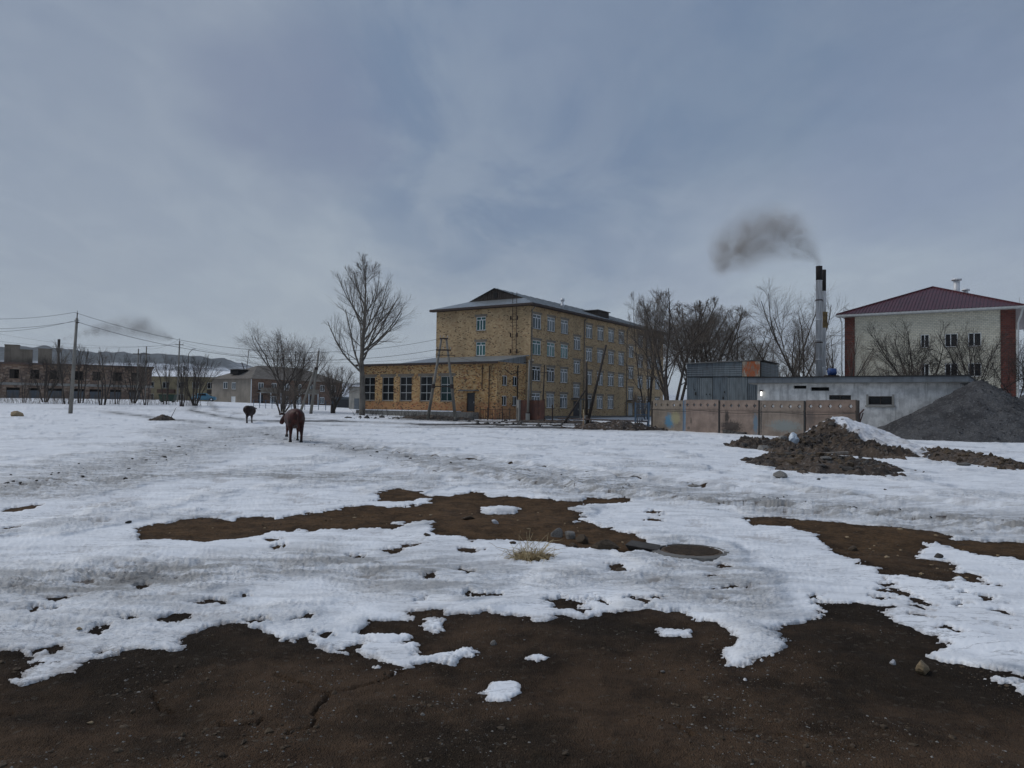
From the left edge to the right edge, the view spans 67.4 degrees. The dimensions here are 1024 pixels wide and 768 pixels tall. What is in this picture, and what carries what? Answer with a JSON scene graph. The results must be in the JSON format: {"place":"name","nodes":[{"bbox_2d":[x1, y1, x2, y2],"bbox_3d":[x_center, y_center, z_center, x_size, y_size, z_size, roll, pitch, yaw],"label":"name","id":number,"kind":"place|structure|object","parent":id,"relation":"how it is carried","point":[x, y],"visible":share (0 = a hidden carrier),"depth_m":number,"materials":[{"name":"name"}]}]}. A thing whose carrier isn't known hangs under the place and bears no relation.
{"place":"outdoors","nodes":[
{"label":"outdoors","id":0,"kind":"place"},
{"bbox_2d":[0,345,348,396],"bbox_3d":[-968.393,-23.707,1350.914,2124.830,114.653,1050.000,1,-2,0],"label":"hill","id":1,"kind":"structure","parent":0,"point":[226,364],"depth_m":1402.93,"materials":[{"name":"grey"}]},
{"bbox_2d":[0,398,1023,701],"bbox_3d":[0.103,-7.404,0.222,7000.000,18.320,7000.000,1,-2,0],"label":"snow","id":2,"kind":"structure","parent":0,"point":[86,550],"depth_m":9.47,"materials":[{"name":"white snow"}]},
{"bbox_2d":[16,368,37,402],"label":"bare tree","id":3,"kind":"object","parent":2,"relation":"on","point":[25,384],"visible":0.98,"depth_m":108.04,"materials":[{"name":"brown plant"}]},
{"bbox_2d":[26,355,70,401],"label":"bare tree","id":4,"kind":"object","parent":2,"relation":"on","point":[45,374],"visible":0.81,"depth_m":111.56,"materials":[{"name":"brown plant"}]},
{"bbox_2d":[47,341,82,403],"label":"bare tree","id":5,"kind":"object","parent":2,"relation":"on","point":[60,371],"visible":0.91,"depth_m":106.21,"materials":[{"name":"brown plant"}]},
{"bbox_2d":[68,311,78,413],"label":"utility pole","id":6,"kind":"object","parent":2,"relation":"on","point":[71,396],"visible":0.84,"depth_m":74.95,"materials":[{"name":"concrete"}]},
{"bbox_2d":[79,322,432,359],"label":"power line","id":7,"kind":"object","parent":6,"relation":"attached to","point":[243,356],"visible":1,"depth_m":78.02,"materials":[{"name":"metal"}]},
{"bbox_2d":[75,312,436,351],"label":"power line","id":8,"kind":"object","parent":6,"relation":"attached to","point":[246,349],"visible":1,"depth_m":77.91,"materials":[{"name":"metal"}]},
{"bbox_2d":[0,344,152,399],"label":"derelict garage block","id":9,"kind":"structure","parent":2,"relation":"on","point":[16,357],"depth_m":144.16,"materials":[{"name":"brick"}]},
{"bbox_2d":[67,345,97,402],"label":"bare tree","id":10,"kind":"object","parent":2,"relation":"on","point":[78,362],"visible":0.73,"depth_m":109.72,"materials":[{"name":"brown plant"}]},
{"bbox_2d":[83,347,124,404],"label":"bare tree","id":11,"kind":"object","parent":2,"relation":"on","point":[102,370],"visible":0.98,"depth_m":104.03,"materials":[{"name":"brown plant"}]},
{"bbox_2d":[0,388,209,405],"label":"scrub","id":12,"kind":"object","parent":2,"relation":"on","point":[54,400],"visible":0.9,"depth_m":106.25,"materials":[{"name":"brown plant"}]},
{"bbox_2d":[109,367,128,403],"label":"bare tree","id":13,"kind":"object","parent":2,"relation":"on","point":[118,381],"visible":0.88,"depth_m":108.11,"materials":[{"name":"brown plant"}]},
{"bbox_2d":[113,353,162,402],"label":"bare tree","id":14,"kind":"object","parent":2,"relation":"on","point":[129,368],"visible":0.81,"depth_m":111.95,"materials":[{"name":"brown plant"}]},
{"bbox_2d":[131,363,157,404],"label":"bare tree","id":15,"kind":"object","parent":2,"relation":"on","point":[143,377],"visible":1,"depth_m":106.14,"materials":[{"name":"brown plant"}]},
{"bbox_2d":[149,414,174,420],"bbox_3d":[-28.187,2.956,61.927,3.000,1.032,3.000,1,-2,0],"label":"dirt heap","id":16,"kind":"object","parent":2,"relation":"on","point":[162,417],"visible":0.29,"depth_m":61.52,"materials":[{"name":"soil"}]},
{"bbox_2d":[149,354,178,403],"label":"bare tree","id":17,"kind":"object","parent":2,"relation":"on","point":[166,378],"visible":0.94,"depth_m":109.71,"materials":[{"name":"brown plant"}]},
{"bbox_2d":[175,360,193,406],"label":"bare tree","id":18,"kind":"object","parent":2,"relation":"on","point":[182,385],"visible":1,"depth_m":104.25,"materials":[{"name":"brown plant"}]},
{"bbox_2d":[151,370,229,400],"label":"yellow apartment block","id":19,"kind":"structure","parent":2,"relation":"on","point":[156,388],"depth_m":185.06,"materials":[{"name":"beige brick"}]},
{"bbox_2d":[170,354,222,405],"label":"bare tree","id":20,"kind":"object","parent":2,"relation":"on","point":[198,379],"visible":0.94,"depth_m":107.42,"materials":[{"name":"brown plant"}]},
{"bbox_2d":[243,405,256,422],"bbox_3d":[-20.383,2.350,59.743,0.788,1.358,2.462,1,-2,-3],"label":"cow","id":21,"kind":"object","parent":2,"relation":"on","point":[248,411],"visible":1,"depth_m":58.95},
{"bbox_2d":[210,351,341,404],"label":"grey apartment house","id":22,"kind":"structure","parent":2,"relation":"on","point":[236,385],"depth_m":154.54,"materials":[{"name":"paint"}]},
{"bbox_2d":[230,321,322,408],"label":"bare tree","id":23,"kind":"object","parent":2,"relation":"on","point":[281,364],"visible":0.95,"depth_m":97.19,"materials":[{"name":"brown plant"}]},
{"bbox_2d":[264,383,304,413],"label":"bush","id":24,"kind":"object","parent":2,"relation":"on","point":[286,393],"visible":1,"depth_m":85.43,"materials":[{"name":"brown plant"}]},
{"bbox_2d":[279,409,304,442],"bbox_3d":[-9.239,1.739,32.506,0.852,1.413,2.586,2,-2,-28],"label":"cow","id":25,"kind":"object","parent":2,"relation":"on","point":[292,419],"visible":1,"depth_m":31.68},
{"bbox_2d":[261,334,336,408],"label":"bare tree","id":26,"kind":"object","parent":2,"relation":"on","point":[301,374],"visible":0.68,"depth_m":100.51,"materials":[{"name":"brown plant"}]},
{"bbox_2d":[300,351,319,413],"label":"strutted pole","id":27,"kind":"object","parent":2,"relation":"on","point":[313,390],"visible":0.84,"depth_m":91.89,"materials":[{"name":"wood"}]},
{"bbox_2d":[336,396,348,407],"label":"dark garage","id":28,"kind":"structure","parent":2,"relation":"on","point":[343,402],"depth_m":127.90,"materials":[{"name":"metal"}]},
{"bbox_2d":[318,364,367,412],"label":"bare tree","id":29,"kind":"object","parent":2,"relation":"on","point":[333,397],"visible":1,"depth_m":95.93,"materials":[{"name":"brown plant"}]},
{"bbox_2d":[348,386,359,408],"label":"garden shed","id":30,"kind":"structure","parent":2,"relation":"on","point":[354,400],"depth_m":119.23,"materials":[{"name":"concrete"}]},
{"bbox_2d":[321,252,417,414],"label":"poplar tree","id":31,"kind":"object","parent":2,"relation":"on","point":[363,338],"visible":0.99,"depth_m":91.75,"materials":[{"name":"brown plant"}]},
{"bbox_2d":[349,407,451,416],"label":"scrub","id":32,"kind":"object","parent":2,"relation":"on","point":[392,413],"visible":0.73,"depth_m":88.52,"materials":[{"name":"brown plant"}]},
{"bbox_2d":[356,409,478,418],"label":"terrace","id":33,"kind":"structure","parent":2,"relation":"on","point":[421,412],"depth_m":92.44,"materials":[{"name":"grey concrete"}]},
{"bbox_2d":[388,414,469,419],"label":"soil bank","id":34,"kind":"structure","parent":2,"relation":"on","point":[439,417],"depth_m":82.48,"materials":[{"name":"brown soil"}]},
{"bbox_2d":[426,336,456,418],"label":"frame pole","id":35,"kind":"object","parent":34,"relation":"on","point":[451,386],"visible":0.97,"depth_m":81.93,"materials":[{"name":"wood"}]},
{"bbox_2d":[344,415,593,426],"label":"yard rubble","id":36,"kind":"object","parent":2,"relation":"on","point":[521,423],"visible":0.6,"depth_m":74.79,"materials":[{"name":"stone"}]},
{"bbox_2d":[480,407,517,420],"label":"railing","id":37,"kind":"object","parent":2,"relation":"on","point":[487,409],"visible":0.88,"depth_m":82.89,"materials":[{"name":"metal"}]},
{"bbox_2d":[5,436,1003,530],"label":"dirt crumbs","id":38,"kind":"object","parent":2,"relation":"on","point":[387,459],"visible":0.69,"depth_m":16.54,"materials":[{"name":"brown soil"}]},
{"bbox_2d":[489,530,562,563],"bbox_3d":[0.156,1.761,7.933,0.842,0.509,0.673,1,-2,0],"label":"grass tuft","id":39,"kind":"object","parent":2,"relation":"on","point":[537,556],"visible":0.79,"depth_m":7.92,"materials":[{"name":"beige plant"}]},
{"bbox_2d":[524,360,533,419],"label":"utility pole","id":40,"kind":"object","parent":2,"relation":"on","point":[528,403],"visible":0.86,"depth_m":82.93,"materials":[{"name":"concrete"}]},
{"bbox_2d":[516,399,544,420],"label":"rusty gate","id":41,"kind":"structure","parent":2,"relation":"on","point":[537,409],"depth_m":82.90,"materials":[{"name":"metal"}]},
{"bbox_2d":[429,288,662,418],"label":"school building","id":42,"kind":"structure","parent":2,"relation":"on","point":[500,322],"depth_m":100.15,"materials":[{"name":"brick"}]},
{"bbox_2d":[476,342,484,355],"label":"window","id":43,"kind":"structure","parent":42,"relation":"in","point":[480,346],"depth_m":97.42,"materials":[{"name":"white paint"}]},
{"bbox_2d":[476,317,485,330],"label":"window","id":44,"kind":"structure","parent":42,"relation":"in","point":[481,321],"depth_m":97.47,"materials":[{"name":"white glass"}]},
{"bbox_2d":[532,366,541,381],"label":"window","id":45,"kind":"structure","parent":42,"relation":"in","point":[535,369],"depth_m":94.33,"materials":[{"name":"white paint"}]},
{"bbox_2d":[532,340,541,355],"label":"window","id":46,"kind":"structure","parent":42,"relation":"in","point":[536,344],"depth_m":94.56,"materials":[{"name":"grey glass"}]},
{"bbox_2d":[533,314,540,329],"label":"window","id":47,"kind":"structure","parent":42,"relation":"in","point":[536,318],"depth_m":94.59,"materials":[{"name":"white paint"}]},
{"bbox_2d":[546,394,554,408],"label":"window","id":48,"kind":"structure","parent":42,"relation":"in","point":[549,397],"depth_m":97.11,"materials":[{"name":"white paint"}]},
{"bbox_2d":[547,367,555,382],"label":"window","id":49,"kind":"structure","parent":42,"relation":"in","point":[550,371],"depth_m":97.35,"materials":[{"name":"grey glass"}]},
{"bbox_2d":[547,342,555,357],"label":"window","id":50,"kind":"structure","parent":42,"relation":"in","point":[550,346],"depth_m":97.38,"materials":[{"name":"grey glass"}]},
{"bbox_2d":[547,317,555,332],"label":"window","id":51,"kind":"structure","parent":42,"relation":"in","point":[550,321],"depth_m":97.42,"materials":[{"name":"white glass"}]},
{"bbox_2d":[560,394,567,408],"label":"window","id":52,"kind":"structure","parent":42,"relation":"in","point":[563,397],"depth_m":100.07,"materials":[{"name":"grey glass"}]},
{"bbox_2d":[560,369,568,383],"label":"window","id":53,"kind":"structure","parent":42,"relation":"in","point":[563,372],"depth_m":100.12,"materials":[{"name":"grey glass"}]},
{"bbox_2d":[561,344,567,358],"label":"window","id":54,"kind":"structure","parent":42,"relation":"in","point":[564,348],"depth_m":100.37,"materials":[{"name":"grey glass"}]},
{"bbox_2d":[561,320,568,334],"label":"window","id":55,"kind":"structure","parent":42,"relation":"in","point":[564,324],"depth_m":100.39,"materials":[{"name":"white glass"}]},
{"bbox_2d":[509,419,600,422],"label":"soil bank","id":56,"kind":"structure","parent":2,"relation":"on","point":[568,421],"depth_m":77.98,"materials":[{"name":"brown soil"}]},
{"bbox_2d":[584,360,587,423],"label":"wooden pole","id":57,"kind":"object","parent":2,"relation":"on","point":[586,389],"visible":0.79,"depth_m":73.92,"materials":[{"name":"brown wood"}]},
{"bbox_2d":[543,405,647,425],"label":"pipe rail","id":58,"kind":"object","parent":2,"relation":"on","point":[593,419],"visible":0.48,"depth_m":70.80,"materials":[{"name":"metal"}]},
{"bbox_2d":[586,345,606,423],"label":"wooden pole","id":59,"kind":"object","parent":2,"relation":"on","point":[594,393],"visible":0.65,"depth_m":73.97,"materials":[{"name":"brown wood"}]},
{"bbox_2d":[590,539,619,549],"bbox_3d":[1.028,1.838,8.667,0.328,0.170,0.187,2,-2,-25],"label":"stone","id":60,"kind":"object","parent":2,"relation":"on","point":[606,544],"visible":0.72,"depth_m":8.60,"materials":[{"name":"stone"}]},
{"bbox_2d":[560,420,667,430],"bbox_3d":[8.040,3.306,57.930,9.600,1.293,6.600,1,-2,0],"label":"dirty snow heap","id":61,"kind":"object","parent":2,"relation":"on","point":[625,425],"visible":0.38,"depth_m":56.64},
{"bbox_2d":[630,392,647,422],"bbox_3d":[10.356,2.042,62.889,1.655,3.366,1.342,2,-2,-22],"label":"pollard tree","id":62,"kind":"object","parent":2,"relation":"on","point":[638,402],"visible":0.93,"depth_m":62.76,"materials":[{"name":"brown plant"}]},
{"bbox_2d":[614,291,678,419],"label":"bare tree","id":63,"kind":"object","parent":2,"relation":"on","point":[652,361],"visible":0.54,"depth_m":99.82,"materials":[{"name":"brown plant"}]},
{"bbox_2d":[579,288,737,405],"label":"bare tree","id":64,"kind":"object","parent":2,"relation":"on","point":[664,385],"visible":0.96,"depth_m":87.90,"materials":[{"name":"brown plant"}]},
{"bbox_2d":[651,544,728,561],"bbox_3d":[2.022,1.928,8.646,0.995,0.122,1.004,1,-2,-17],"label":"manhole","id":65,"kind":"object","parent":2,"relation":"on","point":[702,553],"visible":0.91,"depth_m":8.54,"materials":[{"name":"concrete"}]},
{"bbox_2d":[630,300,758,379],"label":"bare tree","id":66,"kind":"object","parent":2,"relation":"on","point":[723,326],"visible":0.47,"depth_m":93.41,"materials":[{"name":"brown plant"}]},
{"bbox_2d":[634,300,784,375],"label":"bare tree","id":67,"kind":"object","parent":2,"relation":"on","point":[719,336],"visible":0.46,"depth_m":92.99,"materials":[{"name":"brown plant"}]},
{"bbox_2d":[685,359,779,406],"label":"metal shed","id":68,"kind":"structure","parent":2,"relation":"on","point":[723,380],"depth_m":64.30,"materials":[{"name":"metal"}]},
{"bbox_2d":[712,322,788,376],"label":"bare tree","id":69,"kind":"object","parent":2,"relation":"on","point":[761,352],"visible":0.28,"depth_m":99.06,"materials":[{"name":"brown plant"}]},
{"bbox_2d":[650,400,859,435],"bbox_3d":[15.067,2.259,50.879,0.379,2.448,18.253,2,-2,-29],"label":"concrete fence","id":70,"kind":"object","parent":2,"relation":"on","point":[777,419],"visible":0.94,"depth_m":50.23,"materials":[{"name":"beige concrete"}]},
{"bbox_2d":[738,341,813,376],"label":"bare tree","id":71,"kind":"object","parent":2,"relation":"on","point":[788,375],"visible":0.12,"depth_m":104.81,"materials":[{"name":"brown plant"}]},
{"bbox_2d":[724,275,856,376],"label":"bare tree","id":72,"kind":"object","parent":2,"relation":"on","point":[799,342],"visible":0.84,"depth_m":84.30,"materials":[{"name":"brown plant"}]},
{"bbox_2d":[775,323,884,376],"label":"bare tree","id":73,"kind":"object","parent":2,"relation":"on","point":[828,365],"visible":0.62,"depth_m":79.86,"materials":[{"name":"brown plant"}]},
{"bbox_2d":[740,451,924,476],"bbox_3d":[8.992,2.449,22.540,5.700,0.909,10.800,1,-2,0],"label":"rubble spill","id":74,"kind":"object","parent":2,"relation":"on","point":[871,468],"visible":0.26,"depth_m":20.59,"materials":[{"name":"brown soil"}]},
{"bbox_2d":[726,416,976,459],"bbox_3d":[13.753,2.318,32.451,11.550,1.898,15.600,1,-2,0],"label":"rubble heap","id":75,"kind":"object","parent":2,"relation":"on","point":[892,445],"visible":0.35,"depth_m":30.63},
{"bbox_2d":[723,422,898,472],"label":"rubble clods","id":76,"kind":"object","parent":75,"relation":"on","point":[846,468],"visible":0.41,"depth_m":23.01,"materials":[{"name":"soil"}]},
{"bbox_2d":[737,419,897,471],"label":"rubble clods","id":77,"kind":"object","parent":75,"relation":"on","point":[801,457],"visible":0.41,"depth_m":22.83,"materials":[{"name":"brown soil"}]},
{"bbox_2d":[861,358,926,375],"bbox_3d":[29.780,0.887,60.009,5.683,6.100,4.806,0,-2,33],"label":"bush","id":78,"kind":"object","parent":2,"relation":"on","point":[919,372],"visible":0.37,"depth_m":59.51,"materials":[{"name":"brown plant"}]},
{"bbox_2d":[858,317,980,375],"bbox_3d":[32.392,-0.921,62.256,8.128,9.889,10.117,1,-2,3],"label":"bare tree","id":79,"kind":"object","parent":2,"relation":"on","point":[899,357],"visible":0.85,"depth_m":62.94,"materials":[{"name":"brown plant"}]},
{"bbox_2d":[877,381,1023,442],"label":"gravel heap","id":80,"kind":"object","parent":2,"relation":"on","point":[979,413],"visible":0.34,"depth_m":45.42,"materials":[{"name":"grey gravel"}]},
{"bbox_2d":[880,380,1023,442],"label":"gravel stones","id":81,"kind":"object","parent":80,"relation":"on","point":[1013,400],"visible":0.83,"depth_m":46.18,"materials":[{"name":"grey gravel"}]},
{"bbox_2d":[922,446,1023,469],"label":"debris clods","id":82,"kind":"object","parent":2,"relation":"on","point":[960,459],"visible":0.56,"depth_m":24.74,"materials":[{"name":"brown soil"}]},
{"bbox_2d":[924,320,1023,395],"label":"bare tree","id":83,"kind":"object","parent":2,"relation":"on","point":[977,351],"visible":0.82,"depth_m":58.27,"materials":[{"name":"brown plant"}]},
{"bbox_2d":[924,447,1023,469],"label":"debris strip","id":84,"kind":"object","parent":2,"relation":"on","point":[972,458],"visible":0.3,"depth_m":24.51,"materials":[{"name":"brown soil"}]},
{"bbox_2d":[973,335,1023,398],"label":"bare tree","id":85,"kind":"object","parent":2,"relation":"on","point":[1019,371],"visible":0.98,"depth_m":55.34,"materials":[{"name":"brown plant"}]},
{"bbox_2d":[0,451,1023,767],"bbox_3d":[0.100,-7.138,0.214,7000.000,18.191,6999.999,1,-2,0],"label":"ground","id":86,"kind":"structure","parent":0,"point":[586,693],"depth_m":4.34,"materials":[{"name":"soil"}]},
{"bbox_2d":[356,355,528,419],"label":"school hall","id":87,"kind":"structure","parent":86,"relation":"on","point":[485,384],"depth_m":92.47,"materials":[{"name":"yellow brick"}]},
{"bbox_2d":[365,377,374,400],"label":"window","id":88,"kind":"structure","parent":87,"relation":"in","point":[370,384],"depth_m":99.27,"materials":[{"name":"glass"}]},
{"bbox_2d":[382,377,393,400],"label":"window","id":89,"kind":"structure","parent":87,"relation":"in","point":[388,382],"depth_m":97.52,"materials":[{"name":"glass"}]},
{"bbox_2d":[400,377,411,400],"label":"window","id":90,"kind":"structure","parent":87,"relation":"in","point":[405,382],"depth_m":95.88,"materials":[{"name":"grey glass"}]},
{"bbox_2d":[420,376,432,401],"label":"window","id":91,"kind":"structure","parent":87,"relation":"in","point":[426,381],"depth_m":94.10,"materials":[{"name":"glass"}]},
{"bbox_2d":[439,376,452,401],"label":"window","id":92,"kind":"structure","parent":87,"relation":"in","point":[445,381],"depth_m":92.40,"materials":[{"name":"grey glass"}]},
{"bbox_2d":[467,393,474,411],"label":"door","id":93,"kind":"structure","parent":87,"relation":"in","point":[470,396],"depth_m":90.23,"materials":[{"name":"metal"}]},
{"bbox_2d":[20,508,999,577],"bbox_3d":[-0.319,1.899,10.324,13.652,0.086,4.494,0,-2,16],"label":"gravel grit","id":94,"kind":"object","parent":86,"relation":"on","point":[920,573],"visible":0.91,"depth_m":9.42,"materials":[{"name":"beige stone"}]},
{"bbox_2d":[0,610,1023,767],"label":"gravel grit","id":95,"kind":"object","parent":86,"relation":"on","point":[210,756],"visible":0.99,"depth_m":3.85,"materials":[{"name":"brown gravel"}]},
{"bbox_2d":[7,493,1019,588],"bbox_3d":[-0.215,1.916,10.809,13.674,0.098,6.202,0,-2,18],"label":"gravel grit","id":96,"kind":"object","parent":86,"relation":"on","point":[639,539],"visible":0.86,"depth_m":9.68,"materials":[{"name":"brown gravel"}]},
{"bbox_2d":[625,540,659,551],"bbox_3d":[1.494,1.865,8.759,0.390,0.075,0.244,6,7,14],"label":"concrete slab","id":97,"kind":"object","parent":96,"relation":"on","point":[637,545],"depth_m":8.71,"materials":[{"name":"concrete"}]},
{"bbox_2d":[747,375,976,426],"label":"boiler house","id":98,"kind":"structure","parent":86,"relation":"on","point":[885,400],"depth_m":52.20,"materials":[{"name":"concrete"}]},
{"bbox_2d":[815,266,822,375],"bbox_3d":[24.732,-3.338,61.839,0.572,12.275,1.024,0,-2,25],"label":"smokestack","id":99,"kind":"object","parent":98,"relation":"on","point":[819,300],"visible":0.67,"depth_m":61.50,"materials":[{"name":"metal"}]},
{"bbox_2d":[822,269,827,375],"bbox_3d":[25.305,-3.239,62.376,0.460,12.125,0.460,1,-2,0],"label":"smokestack","id":100,"kind":"object","parent":98,"relation":"on","point":[824,319],"visible":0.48,"depth_m":62.22,"materials":[{"name":"metal"}]},
{"bbox_2d":[829,395,850,399],"bbox_3d":[22.871,0.940,53.498,1.430,0.330,0.100,0,-2,33],"label":"window","id":101,"kind":"structure","parent":98,"relation":"in","point":[831,397],"depth_m":53.49,"materials":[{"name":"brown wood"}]},
{"bbox_2d":[869,396,891,404],"bbox_3d":[24.988,1.123,52.089,1.450,0.580,0.100,0,-2,33],"label":"window","id":102,"kind":"structure","parent":98,"relation":"in","point":[873,400],"depth_m":52.08,"materials":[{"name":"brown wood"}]},
{"bbox_2d":[915,660,929,674],"bbox_3d":[2.532,1.755,4.748,0.122,0.096,0.067,2,-2,-42],"label":"stone","id":103,"kind":"object","parent":86,"relation":"on","point":[922,667],"visible":0.99,"depth_m":4.72,"materials":[{"name":"beige stone"}]},
{"bbox_2d":[0,0,1023,394],"label":"sky","id":104,"kind":"structure","parent":0,"point":[196,171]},
{"bbox_2d":[342,383,1023,405],"bbox_3d":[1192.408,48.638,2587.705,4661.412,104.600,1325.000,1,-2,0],"label":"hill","id":105,"kind":"structure","parent":0,"point":[672,397],"depth_m":2507.76,"materials":[{"name":"grey"}]},
{"bbox_2d":[835,278,1023,397],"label":"red roofed building","id":106,"kind":"structure","parent":0,"point":[926,311],"depth_m":78.61,"materials":[{"name":"beige brick"}]},
{"bbox_2d":[968,333,980,346],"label":"window","id":107,"kind":"structure","parent":106,"relation":"in","point":[970,334],"depth_m":76.13,"materials":[{"name":"black glass"}]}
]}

